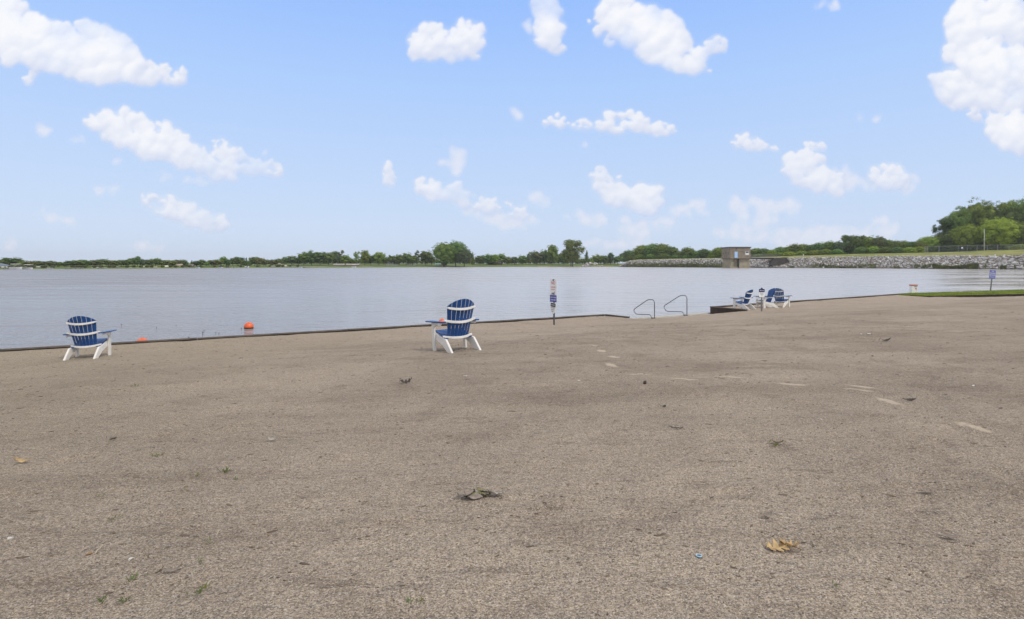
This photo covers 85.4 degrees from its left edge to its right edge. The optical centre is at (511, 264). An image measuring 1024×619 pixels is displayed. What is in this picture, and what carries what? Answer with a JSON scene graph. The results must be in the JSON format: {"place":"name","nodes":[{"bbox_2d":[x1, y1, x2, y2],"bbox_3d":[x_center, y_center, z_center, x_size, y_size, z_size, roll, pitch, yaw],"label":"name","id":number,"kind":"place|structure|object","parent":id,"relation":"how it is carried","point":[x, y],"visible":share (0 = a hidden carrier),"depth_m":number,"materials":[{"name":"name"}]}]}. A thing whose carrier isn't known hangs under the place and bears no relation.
{"place":"outdoors","nodes":[
{"label":"outdoors","id":0,"kind":"place"},
{"bbox_2d":[0,263,619,268],"bbox_3d":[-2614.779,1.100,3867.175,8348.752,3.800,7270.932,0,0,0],"label":"shore land","id":1,"kind":"structure","parent":0,"point":[316,265],"depth_m":447.23,"materials":[{"name":"green plant"}]},
{"bbox_2d":[0,257,21,265],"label":"broadleaf tree","id":2,"kind":"object","parent":1,"relation":"on","point":[14,260],"visible":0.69,"depth_m":286.39,"materials":[{"name":"green plant"}]},
{"bbox_2d":[40,261,57,265],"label":"broadleaf tree","id":3,"kind":"object","parent":1,"relation":"on","point":[48,263],"visible":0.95,"depth_m":292.77,"materials":[{"name":"green plant"}]},
{"bbox_2d":[75,260,90,265],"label":"broadleaf tree","id":4,"kind":"object","parent":1,"relation":"on","point":[83,262],"visible":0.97,"depth_m":298.49,"materials":[{"name":"green plant"}]},
{"bbox_2d":[8,264,298,267],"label":"shore scrub","id":5,"kind":"object","parent":1,"relation":"on","point":[85,266],"visible":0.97,"depth_m":304.30,"materials":[{"name":"green plant"}]},
{"bbox_2d":[254,258,265,265],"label":"broadleaf tree","id":6,"kind":"object","parent":1,"relation":"on","point":[258,261],"visible":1,"depth_m":391.96,"materials":[{"name":"green plant"}]},
{"bbox_2d":[285,255,296,264],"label":"broadleaf tree","id":7,"kind":"object","parent":1,"relation":"on","point":[291,259],"visible":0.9,"depth_m":422.67,"materials":[{"name":"green plant"}]},
{"bbox_2d":[296,252,309,264],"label":"broadleaf tree","id":8,"kind":"object","parent":1,"relation":"on","point":[303,258],"visible":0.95,"depth_m":421.59,"materials":[{"name":"green plant"}]},
{"bbox_2d":[302,250,317,264],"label":"broadleaf tree","id":9,"kind":"object","parent":1,"relation":"on","point":[311,254],"visible":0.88,"depth_m":423.64,"materials":[{"name":"green plant"}]},
{"bbox_2d":[312,251,326,263],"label":"broadleaf tree","id":10,"kind":"object","parent":1,"relation":"on","point":[319,258],"visible":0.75,"depth_m":427.04,"materials":[{"name":"green plant"}]},
{"bbox_2d":[322,252,335,264],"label":"broadleaf tree","id":11,"kind":"object","parent":1,"relation":"on","point":[329,256],"visible":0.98,"depth_m":428.47,"materials":[{"name":"green plant"}]},
{"bbox_2d":[331,250,339,263],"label":"broadleaf tree","id":12,"kind":"object","parent":1,"relation":"on","point":[336,254],"visible":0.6,"depth_m":438.06,"materials":[{"name":"green plant"}]},
{"bbox_2d":[63,257,615,263],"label":"woods","id":13,"kind":"object","parent":1,"relation":"on","point":[580,261],"visible":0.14,"depth_m":546.95,"materials":[{"name":"green plant"}]},
{"bbox_2d":[339,255,351,262],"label":"broadleaf tree","id":14,"kind":"object","parent":1,"relation":"on","point":[344,258],"visible":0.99,"depth_m":436.71,"materials":[{"name":"green plant"}]},
{"bbox_2d":[360,250,370,263],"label":"broadleaf tree","id":15,"kind":"object","parent":1,"relation":"on","point":[364,256],"visible":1,"depth_m":449.89,"materials":[{"name":"green plant"}]},
{"bbox_2d":[370,251,386,263],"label":"broadleaf tree","id":16,"kind":"object","parent":1,"relation":"on","point":[378,257],"visible":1,"depth_m":451.97,"materials":[{"name":"green plant"}]},
{"bbox_2d":[392,254,405,262],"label":"broadleaf tree","id":17,"kind":"object","parent":1,"relation":"on","point":[399,258],"visible":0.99,"depth_m":466.14,"materials":[{"name":"green plant"}]},
{"bbox_2d":[402,253,411,263],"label":"broadleaf tree","id":18,"kind":"object","parent":1,"relation":"on","point":[407,258],"visible":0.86,"depth_m":472.04,"materials":[{"name":"green plant"}]},
{"bbox_2d":[418,250,433,264],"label":"broadleaf tree","id":19,"kind":"object","parent":1,"relation":"on","point":[425,256],"visible":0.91,"depth_m":481.58,"materials":[{"name":"green plant"}]},
{"bbox_2d":[430,242,455,266],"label":"broadleaf tree","id":20,"kind":"object","parent":1,"relation":"on","point":[442,251],"visible":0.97,"depth_m":456.50,"materials":[{"name":"green plant"}]},
{"bbox_2d":[448,239,469,266],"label":"broadleaf tree","id":21,"kind":"object","parent":1,"relation":"on","point":[459,246],"visible":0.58,"depth_m":464.25,"materials":[{"name":"green plant"}]},
{"bbox_2d":[454,249,474,266],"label":"broadleaf tree","id":22,"kind":"object","parent":1,"relation":"on","point":[464,256],"visible":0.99,"depth_m":460.99,"materials":[{"name":"green plant"}]},
{"bbox_2d":[481,254,492,263],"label":"broadleaf tree","id":23,"kind":"object","parent":1,"relation":"on","point":[487,258],"visible":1,"depth_m":519.64,"materials":[{"name":"green plant"}]},
{"bbox_2d":[490,254,500,263],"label":"broadleaf tree","id":24,"kind":"object","parent":1,"relation":"on","point":[495,258],"visible":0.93,"depth_m":522.42,"materials":[{"name":"green plant"}]},
{"bbox_2d":[517,255,527,264],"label":"broadleaf tree","id":25,"kind":"object","parent":1,"relation":"on","point":[522,259],"visible":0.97,"depth_m":542.77,"materials":[{"name":"green plant"}]},
{"bbox_2d":[530,250,543,264],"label":"broadleaf tree","id":26,"kind":"object","parent":1,"relation":"on","point":[536,256],"visible":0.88,"depth_m":549.72,"materials":[{"name":"green plant"}]},
{"bbox_2d":[544,244,558,260],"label":"broadleaf tree","id":27,"kind":"object","parent":1,"relation":"on","point":[552,252],"visible":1,"depth_m":545.34,"materials":[{"name":"green plant"}]},
{"bbox_2d":[561,249,581,265],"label":"broadleaf tree","id":28,"kind":"object","parent":1,"relation":"on","point":[575,257],"visible":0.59,"depth_m":500.91,"materials":[{"name":"green plant"}]},
{"bbox_2d":[561,239,584,266],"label":"broadleaf tree","id":29,"kind":"object","parent":1,"relation":"on","point":[570,244],"visible":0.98,"depth_m":495.54,"materials":[{"name":"green plant"}]},
{"bbox_2d":[591,254,603,262],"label":"broadleaf tree","id":30,"kind":"object","parent":1,"relation":"on","point":[597,258],"visible":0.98,"depth_m":567.00,"materials":[{"name":"green plant"}]},
{"bbox_2d":[0,295,1023,618],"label":"beach","id":31,"kind":"structure","parent":0,"point":[666,365],"depth_m":3.68,"materials":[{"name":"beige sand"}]},
{"bbox_2d":[63,316,116,359],"bbox_3d":[-9.741,1.676,12.732,0.876,1.024,0.968,-1,-1,-17],"label":"adirondack chair","id":32,"kind":"object","parent":31,"relation":"on","point":[100,344],"visible":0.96,"depth_m":12.52,"materials":[{"name":"blue plastic"}]},
{"bbox_2d":[161,563,181,571],"bbox_3d":[-1.469,1.305,2.389,0.088,0.031,0.026,0,0,0],"label":"dead leaf","id":33,"kind":"object","parent":31,"relation":"on","point":[171,569],"visible":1,"depth_m":2.39,"materials":[{"name":"beige plant"}]},
{"bbox_2d":[0,314,629,351],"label":"seawall","id":34,"kind":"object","parent":31,"relation":"on","point":[220,337],"visible":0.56,"depth_m":17.40,"materials":[{"name":"grey concrete"}]},
{"bbox_2d":[425,299,480,352],"bbox_3d":[-1.073,1.171,10.513,0.876,1.024,0.968,-2,-2,-30],"label":"adirondack chair","id":35,"kind":"object","parent":31,"relation":"on","point":[451,331],"visible":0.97,"depth_m":10.30,"materials":[{"name":"blue plastic"}]},
{"bbox_2d":[457,487,504,498],"bbox_3d":[-0.177,1.296,3.156,0.272,0.048,0.115,0,0,0],"label":"leaf cluster","id":36,"kind":"object","parent":31,"relation":"on","point":[473,494],"visible":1,"depth_m":3.14,"materials":[{"name":"beige plant"}]},
{"bbox_2d":[0,312,1022,597],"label":"scattered debris","id":37,"kind":"object","parent":31,"relation":"on","point":[502,488],"visible":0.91,"depth_m":3.16,"materials":[{"name":"brown plant"}]},
{"bbox_2d":[550,279,556,324],"bbox_3d":[1.485,1.384,19.729,0.073,1.695,0.400,0,0,-32],"label":"warning sign","id":38,"kind":"object","parent":31,"relation":"on","point":[553,290],"visible":1,"depth_m":19.71,"materials":[{"name":"white metal"}]},
{"bbox_2d":[634,299,654,318],"bbox_3d":[6.153,2.241,25.796,0.099,1.263,1.332,0,0,-34],"label":"handrail","id":39,"kind":"object","parent":31,"relation":"on","point":[646,314],"visible":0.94,"depth_m":25.56,"materials":[{"name":"metal"}]},
{"bbox_2d":[633,312,709,318],"bbox_3d":[7.562,2.610,26.488,5.939,0.300,0.220,0,0,-34],"label":"landing edge","id":40,"kind":"object","parent":31,"relation":"on","point":[673,315],"visible":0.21,"depth_m":26.53,"materials":[{"name":"grey concrete"}]},
{"bbox_2d":[664,295,687,315],"bbox_3d":[8.058,2.186,27.327,0.099,1.373,1.468,0,0,-34],"label":"handrail","id":41,"kind":"object","parent":31,"relation":"on","point":[678,311],"visible":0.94,"depth_m":27.05,"materials":[{"name":"metal"}]},
{"bbox_2d":[733,290,755,309],"bbox_3d":[11.257,1.737,26.937,0.876,1.024,0.968,-1,0,-36],"label":"adirondack chair","id":42,"kind":"object","parent":31,"relation":"on","point":[746,299],"visible":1,"depth_m":26.77,"materials":[{"name":"white plastic"}]},
{"bbox_2d":[759,288,764,310],"bbox_3d":[11.242,1.629,24.976,0.250,1.165,0.048,0,0,0],"label":"beach sign","id":43,"kind":"object","parent":31,"relation":"on","point":[761,292],"visible":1,"depth_m":24.95,"materials":[{"name":"white metal"}]},
{"bbox_2d":[756,288,778,307],"bbox_3d":[12.778,1.722,27.853,0.968,1.024,0.876,0,-1,-6],"label":"adirondack chair","id":44,"kind":"object","parent":31,"relation":"on","point":[769,297],"visible":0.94,"depth_m":27.78,"materials":[{"name":"white plastic"}]},
{"bbox_2d":[773,288,791,306],"bbox_3d":[13.778,1.730,28.481,0.968,1.024,0.876,0,-1,-44],"label":"adirondack chair","id":45,"kind":"object","parent":31,"relation":"on","point":[777,294],"visible":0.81,"depth_m":28.28,"materials":[{"name":"blue plastic"}]},
{"bbox_2d":[767,538,801,551],"bbox_3d":[1.240,1.279,2.540,0.156,0.046,0.079,0,0,0],"label":"oak leaf","id":46,"kind":"object","parent":31,"relation":"on","point":[783,544],"visible":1,"depth_m":2.54,"materials":[{"name":"brown plant"}]},
{"bbox_2d":[710,294,897,313],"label":"seawall","id":47,"kind":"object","parent":31,"relation":"on","point":[718,309],"visible":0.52,"depth_m":28.68,"materials":[{"name":"grey concrete"}]},
{"bbox_2d":[936,533,959,537],"bbox_3d":[2.061,1.281,2.622,0.100,0.020,0.030,0,0,18],"label":"dead leaf","id":48,"kind":"object","parent":31,"relation":"on","point":[950,535],"visible":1,"depth_m":2.62,"materials":[{"name":"beige plant"}]},
{"bbox_2d":[924,294,1023,296],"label":"timber retaining wall","id":49,"kind":"structure","parent":31,"relation":"on","point":[999,295],"depth_m":36.05,"materials":[{"name":"brown wood"}]},
{"bbox_2d":[0,0,1023,251],"bbox_3d":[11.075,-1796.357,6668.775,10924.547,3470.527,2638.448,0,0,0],"label":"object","id":50,"kind":"structure","parent":0,"point":[988,74],"depth_m":6779.60,"materials":[{"name":"white"}]},
{"bbox_2d":[0,267,1023,348],"bbox_3d":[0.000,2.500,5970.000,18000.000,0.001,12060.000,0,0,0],"label":"water","id":51,"kind":"structure","parent":0,"point":[39,307],"depth_m":48.76,"materials":[{"name":"grey liquid"}]},
{"bbox_2d":[244,322,253,328],"bbox_3d":[-10.215,2.449,21.523,0.350,0.410,0.350,0,0,0],"label":"orange buoy","id":52,"kind":"object","parent":51,"relation":"on","point":[248,325],"visible":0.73,"depth_m":21.40,"materials":[{"name":"plastic"}]},
{"bbox_2d":[721,247,750,267],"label":"intake tower","id":53,"kind":"structure","parent":51,"relation":"in","point":[735,257],"depth_m":342.30,"materials":[{"name":"concrete"}]},
{"bbox_2d":[618,250,1023,266],"bbox_3d":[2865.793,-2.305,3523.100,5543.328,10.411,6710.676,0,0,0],"label":"dam crest grass","id":54,"kind":"structure","parent":0,"point":[997,252],"depth_m":312.85,"materials":[{"name":"green plant"}]},
{"bbox_2d":[622,249,634,256],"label":"broadleaf tree","id":55,"kind":"object","parent":54,"relation":"on","point":[629,253],"visible":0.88,"depth_m":494.86,"materials":[{"name":"green plant"}]},
{"bbox_2d":[632,245,645,255],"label":"broadleaf tree","id":56,"kind":"object","parent":54,"relation":"on","point":[638,250],"visible":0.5,"depth_m":497.12,"materials":[{"name":"green plant"}]},
{"bbox_2d":[642,243,656,254],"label":"broadleaf tree","id":57,"kind":"object","parent":54,"relation":"on","point":[647,249],"visible":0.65,"depth_m":485.49,"materials":[{"name":"green plant"}]},
{"bbox_2d":[645,253,657,258],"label":"shrub","id":58,"kind":"object","parent":54,"relation":"on","point":[651,256],"visible":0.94,"depth_m":480.60,"materials":[{"name":"green plant"}]},
{"bbox_2d":[651,243,672,254],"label":"broadleaf tree","id":59,"kind":"object","parent":54,"relation":"on","point":[660,249],"visible":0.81,"depth_m":477.31,"materials":[{"name":"green plant"}]},
{"bbox_2d":[657,253,670,258],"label":"shrub","id":60,"kind":"object","parent":54,"relation":"on","point":[664,256],"visible":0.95,"depth_m":466.04,"materials":[{"name":"green plant"}]},
{"bbox_2d":[666,246,678,255],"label":"broadleaf tree","id":61,"kind":"object","parent":54,"relation":"on","point":[671,251],"visible":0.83,"depth_m":473.84,"materials":[{"name":"green plant"}]},
{"bbox_2d":[678,246,694,256],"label":"broadleaf tree","id":62,"kind":"object","parent":54,"relation":"on","point":[685,251],"visible":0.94,"depth_m":456.24,"materials":[{"name":"green plant"}]},
{"bbox_2d":[697,249,710,257],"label":"broadleaf tree","id":63,"kind":"object","parent":54,"relation":"on","point":[702,253],"visible":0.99,"depth_m":441.38,"materials":[{"name":"green plant"}]},
{"bbox_2d":[711,247,720,256],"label":"broadleaf tree","id":64,"kind":"object","parent":54,"relation":"on","point":[716,251],"visible":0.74,"depth_m":432.17,"materials":[{"name":"green plant"}]},
{"bbox_2d":[789,244,801,252],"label":"broadleaf tree","id":65,"kind":"object","parent":54,"relation":"on","point":[795,248],"visible":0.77,"depth_m":402.13,"materials":[{"name":"green plant"}]},
{"bbox_2d":[620,244,1011,261],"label":"dam woods","id":66,"kind":"object","parent":54,"relation":"on","point":[623,259],"visible":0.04,"depth_m":405.75,"materials":[{"name":"green plant"}]},
{"bbox_2d":[811,241,825,254],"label":"broadleaf tree","id":67,"kind":"object","parent":54,"relation":"on","point":[817,246],"visible":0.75,"depth_m":388.28,"materials":[{"name":"green plant"}]},
{"bbox_2d":[818,249,831,254],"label":"shrub","id":68,"kind":"object","parent":54,"relation":"on","point":[825,252],"visible":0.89,"depth_m":375.76,"materials":[{"name":"green plant"}]},
{"bbox_2d":[822,240,833,249],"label":"broadleaf tree","id":69,"kind":"object","parent":54,"relation":"on","point":[829,245],"visible":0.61,"depth_m":385.18,"materials":[{"name":"green plant"}]},
{"bbox_2d":[829,249,844,254],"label":"shrub","id":70,"kind":"object","parent":54,"relation":"on","point":[836,251],"visible":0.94,"depth_m":369.11,"materials":[{"name":"green plant"}]},
{"bbox_2d":[833,241,845,250],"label":"broadleaf tree","id":71,"kind":"object","parent":54,"relation":"on","point":[839,245],"visible":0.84,"depth_m":380.62,"materials":[{"name":"green plant"}]},
{"bbox_2d":[840,235,852,242],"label":"broadleaf tree","id":72,"kind":"object","parent":54,"relation":"on","point":[844,238],"visible":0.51,"depth_m":385.65,"materials":[{"name":"green plant"}]},
{"bbox_2d":[843,241,853,253],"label":"broadleaf tree","id":73,"kind":"object","parent":54,"relation":"on","point":[848,249],"visible":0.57,"depth_m":382.10,"materials":[{"name":"green plant"}]},
{"bbox_2d":[849,236,862,249],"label":"broadleaf tree","id":74,"kind":"object","parent":54,"relation":"on","point":[855,241],"visible":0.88,"depth_m":376.88,"materials":[{"name":"green plant"}]},
{"bbox_2d":[852,246,867,253],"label":"shrub","id":75,"kind":"object","parent":54,"relation":"on","point":[861,250],"visible":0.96,"depth_m":358.79,"materials":[{"name":"green plant"}]},
{"bbox_2d":[861,235,874,251],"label":"broadleaf tree","id":76,"kind":"object","parent":54,"relation":"on","point":[866,241],"visible":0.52,"depth_m":371.68,"materials":[{"name":"green plant"}]},
{"bbox_2d":[867,246,879,253],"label":"shrub","id":77,"kind":"object","parent":54,"relation":"on","point":[872,249],"visible":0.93,"depth_m":354.98,"materials":[{"name":"green plant"}]},
{"bbox_2d":[870,235,887,253],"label":"broadleaf tree","id":78,"kind":"object","parent":54,"relation":"on","point":[878,241],"visible":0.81,"depth_m":362.34,"materials":[{"name":"green plant"}]},
{"bbox_2d":[878,246,890,252],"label":"shrub","id":79,"kind":"object","parent":54,"relation":"on","point":[884,249],"visible":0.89,"depth_m":349.35,"materials":[{"name":"green plant"}]},
{"bbox_2d":[887,240,904,248],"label":"broadleaf tree","id":80,"kind":"object","parent":54,"relation":"on","point":[894,243],"visible":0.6,"depth_m":354.38,"materials":[{"name":"green plant"}]},
{"bbox_2d":[890,247,903,252],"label":"shrub","id":81,"kind":"object","parent":54,"relation":"on","point":[895,250],"visible":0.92,"depth_m":342.22,"materials":[{"name":"green plant"}]},
{"bbox_2d":[900,247,916,252],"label":"shrub","id":82,"kind":"object","parent":54,"relation":"on","point":[909,250],"visible":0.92,"depth_m":336.06,"materials":[{"name":"green plant"}]},
{"bbox_2d":[913,241,926,247],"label":"broadleaf tree","id":83,"kind":"object","parent":54,"relation":"on","point":[921,244],"visible":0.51,"depth_m":343.08,"materials":[{"name":"green plant"}]},
{"bbox_2d":[915,246,926,252],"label":"shrub","id":84,"kind":"object","parent":54,"relation":"on","point":[920,249],"visible":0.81,"depth_m":338.35,"materials":[{"name":"green plant"}]},
{"bbox_2d":[914,235,943,251],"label":"broadleaf tree","id":85,"kind":"object","parent":54,"relation":"on","point":[932,242],"visible":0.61,"depth_m":349.18,"materials":[{"name":"green plant"}]},
{"bbox_2d":[931,216,957,234],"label":"broadleaf tree","id":86,"kind":"object","parent":54,"relation":"on","point":[943,223],"visible":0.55,"depth_m":355.38,"materials":[{"name":"green plant"}]},
{"bbox_2d":[935,232,955,248],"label":"broadleaf tree","id":87,"kind":"object","parent":54,"relation":"on","point":[946,238],"visible":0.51,"depth_m":347.43,"materials":[{"name":"green plant"}]},
{"bbox_2d":[941,243,968,251],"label":"shrub","id":88,"kind":"object","parent":54,"relation":"on","point":[951,245],"visible":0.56,"depth_m":340.93,"materials":[{"name":"green plant"}]},
{"bbox_2d":[942,206,977,231],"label":"broadleaf tree","id":89,"kind":"object","parent":54,"relation":"on","point":[961,221],"visible":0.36,"depth_m":350.48,"materials":[{"name":"green plant"}]},
{"bbox_2d":[949,223,981,250],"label":"broadleaf tree","id":90,"kind":"object","parent":54,"relation":"on","point":[962,236],"visible":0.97,"depth_m":332.07,"materials":[{"name":"green plant"}]},
{"bbox_2d":[925,244,1023,252],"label":"chain link fence","id":91,"kind":"object","parent":54,"relation":"on","point":[977,247],"visible":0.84,"depth_m":309.43,"materials":[{"name":"grey"}]},
{"bbox_2d":[956,196,1001,226],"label":"broadleaf tree","id":92,"kind":"object","parent":54,"relation":"on","point":[979,212],"visible":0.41,"depth_m":345.57,"materials":[{"name":"green plant"}]},
{"bbox_2d":[970,239,995,250],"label":"shrub","id":93,"kind":"object","parent":54,"relation":"on","point":[975,248],"visible":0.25,"depth_m":334.15,"materials":[{"name":"green plant"}]},
{"bbox_2d":[974,216,1022,249],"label":"broadleaf tree","id":94,"kind":"object","parent":54,"relation":"on","point":[1000,232],"visible":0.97,"depth_m":319.76,"materials":[{"name":"green plant"}]},
{"bbox_2d":[989,205,1023,246],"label":"broadleaf tree","id":95,"kind":"object","parent":54,"relation":"on","point":[1010,215],"visible":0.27,"depth_m":332.30,"materials":[{"name":"green plant"}]},
{"bbox_2d":[995,200,1019,249],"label":"broadleaf tree","id":96,"kind":"object","parent":54,"relation":"on","point":[1003,205],"visible":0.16,"depth_m":341.36,"materials":[{"name":"green plant"}]},
{"bbox_2d":[998,198,1023,218],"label":"broadleaf tree","id":97,"kind":"object","parent":54,"relation":"on","point":[1017,206],"visible":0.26,"depth_m":334.15,"materials":[{"name":"green plant"}]},
{"bbox_2d":[1009,221,1023,244],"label":"broadleaf tree","id":98,"kind":"object","parent":54,"relation":"on","point":[1019,240],"visible":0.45,"depth_m":318.32,"materials":[{"name":"green plant"}]},
{"bbox_2d":[619,254,1023,269],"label":"dam slope","id":99,"kind":"structure","parent":0,"point":[870,262],"depth_m":326.88,"materials":[{"name":"grey stone"}]},
{"bbox_2d":[751,254,791,264],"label":"footbridge","id":100,"kind":"object","parent":99,"relation":"on","point":[776,260],"visible":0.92,"depth_m":357.00,"materials":[{"name":"concrete"}]},
{"bbox_2d":[622,260,1015,268],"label":"waterside weeds","id":101,"kind":"object","parent":99,"relation":"on","point":[971,265],"visible":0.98,"depth_m":336.52,"materials":[{"name":"green plant"}]},
{"bbox_2d":[916,290,1013,295],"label":"grass terrace","id":102,"kind":"structure","parent":0,"point":[969,294],"depth_m":37.73,"materials":[{"name":"green plant"}]},
{"bbox_2d":[909,284,917,292],"bbox_3d":[29.737,1.859,41.082,0.450,0.682,0.290,0,0,3],"label":"white marker","id":103,"kind":"object","parent":102,"relation":"on","point":[913,288],"visible":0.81,"depth_m":40.96,"materials":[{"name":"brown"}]},
{"bbox_2d":[898,289,1023,295],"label":"mown grass","id":104,"kind":"structure","parent":102,"relation":"on","point":[995,292],"depth_m":38.31,"materials":[{"name":"green plant"}]},
{"bbox_2d":[989,270,995,290],"bbox_3d":[34.880,1.256,40.344,0.400,1.625,0.064,6,1,8],"label":"blue sign","id":105,"kind":"object","parent":102,"relation":"on","point":[992,274],"visible":1,"depth_m":40.32,"materials":[{"name":"blue"}]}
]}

